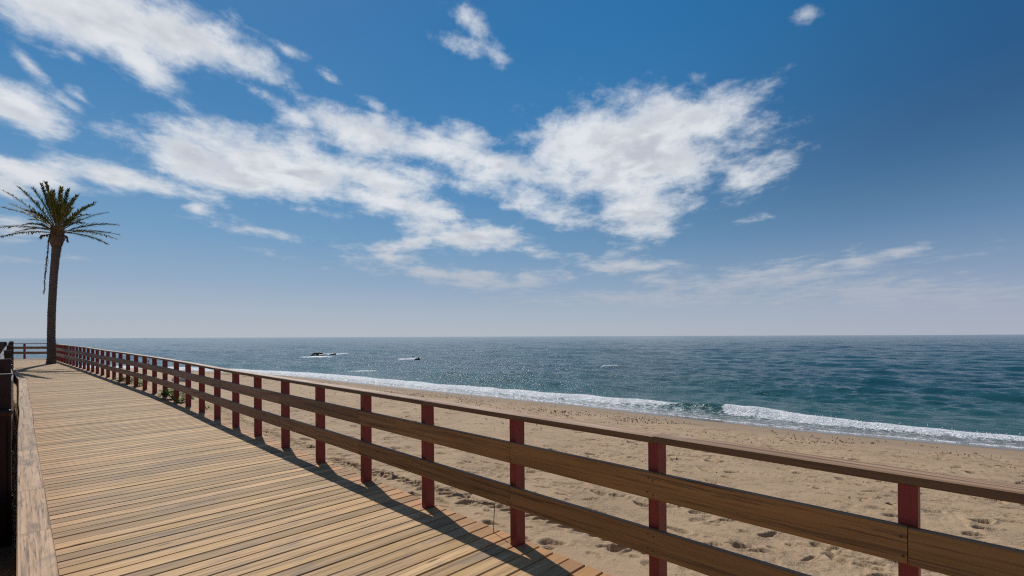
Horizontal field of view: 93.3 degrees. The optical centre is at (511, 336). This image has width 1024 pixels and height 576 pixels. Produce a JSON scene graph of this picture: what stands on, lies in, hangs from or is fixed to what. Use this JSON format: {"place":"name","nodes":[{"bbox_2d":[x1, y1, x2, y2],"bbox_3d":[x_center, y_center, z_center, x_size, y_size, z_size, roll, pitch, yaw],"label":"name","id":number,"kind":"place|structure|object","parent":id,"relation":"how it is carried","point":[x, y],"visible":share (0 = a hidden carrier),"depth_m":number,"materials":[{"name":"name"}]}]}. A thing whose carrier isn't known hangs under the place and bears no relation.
{"place":"outdoors","nodes":[
{"label":"outdoors","id":0,"kind":"place"},
{"bbox_2d":[0,335,1023,447],"bbox_3d":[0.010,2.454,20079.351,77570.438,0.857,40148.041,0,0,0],"label":"sea","id":1,"kind":"structure","parent":0,"point":[960,384],"depth_m":35.38,"materials":[{"name":"liquid"}]},
{"bbox_2d":[318,374,1020,441],"bbox_3d":[-0.879,2.367,21.819,42.913,0.322,1.590,0,0,38],"label":"surf foam","id":2,"kind":"object","parent":1,"relation":"on","point":[879,423],"visible":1,"depth_m":12.65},
{"bbox_2d":[0,367,1023,575],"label":"beach","id":3,"kind":"structure","parent":0,"point":[997,522],"depth_m":7.31,"materials":[{"name":"beige sand"}]},
{"bbox_2d":[156,388,184,398],"bbox_3d":[-8.899,1.463,12.681,0.721,0.339,0.717,0,0,0],"label":"flowering weed","id":4,"kind":"object","parent":3,"relation":"on","point":[167,392],"visible":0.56,"depth_m":12.57,"materials":[{"name":"green plant"}]},
{"bbox_2d":[171,377,184,381],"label":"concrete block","id":5,"kind":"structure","parent":3,"relation":"on","point":[180,379],"depth_m":20.88,"materials":[{"name":"grey concrete"}]},
{"bbox_2d":[13,359,611,575],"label":"boardwalk","id":6,"kind":"structure","parent":3,"relation":"on","point":[116,478],"depth_m":4.66,"materials":[{"name":"brown wood"}]},
{"bbox_2d":[0,341,13,547],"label":"steel railing","id":7,"kind":"object","parent":6,"relation":"on","point":[6,404],"visible":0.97,"depth_m":5.08,"materials":[{"name":"black metal"}]},
{"bbox_2d":[7,343,57,358],"bbox_3d":[-33.221,1.123,32.335,5.550,1.330,0.150,0,0,0],"label":"end fence","id":8,"kind":"object","parent":6,"relation":"on","point":[24,348],"visible":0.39,"depth_m":32.26,"materials":[{"name":"brown wood"}]},
{"bbox_2d":[0,180,118,363],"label":"palm tree","id":9,"kind":"object","parent":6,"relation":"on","point":[59,210],"visible":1,"depth_m":26.63,"materials":[{"name":"green plant"}]},
{"bbox_2d":[113,376,140,382],"bbox_3d":[-12.974,1.446,16.357,0.828,0.295,0.804,0,0,18],"label":"flowering weed","id":10,"kind":"object","parent":6,"relation":"on","point":[123,378],"visible":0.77,"depth_m":16.27,"materials":[{"name":"green plant"}]},
{"bbox_2d":[129,380,148,386],"bbox_3d":[-12.045,1.502,15.663,0.456,0.316,0.551,0,0,26],"label":"flowering weed","id":11,"kind":"object","parent":6,"relation":"on","point":[139,383],"visible":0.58,"depth_m":15.59,"materials":[{"name":"green plant"}]},
{"bbox_2d":[172,393,194,402],"bbox_3d":[-8.132,1.556,12.070,0.524,0.284,0.574,0,0,0],"label":"flowering weed","id":12,"kind":"object","parent":6,"relation":"on","point":[181,400],"visible":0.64,"depth_m":11.98,"materials":[{"name":"green plant"}]},
{"bbox_2d":[56,344,1023,575],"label":"beach fence","id":13,"kind":"object","parent":6,"relation":"on","point":[909,544],"visible":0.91,"depth_m":3.02,"materials":[{"name":"brown wood"}]},
{"bbox_2d":[0,0,1023,338],"label":"sky","id":14,"kind":"structure","parent":0,"point":[263,168],"materials":[{"name":"blue"}]},
{"bbox_2d":[194,371,1023,504],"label":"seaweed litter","id":15,"kind":"object","parent":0,"point":[621,419],"visible":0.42,"depth_m":13.81,"materials":[{"name":"brown plant"}]}
]}

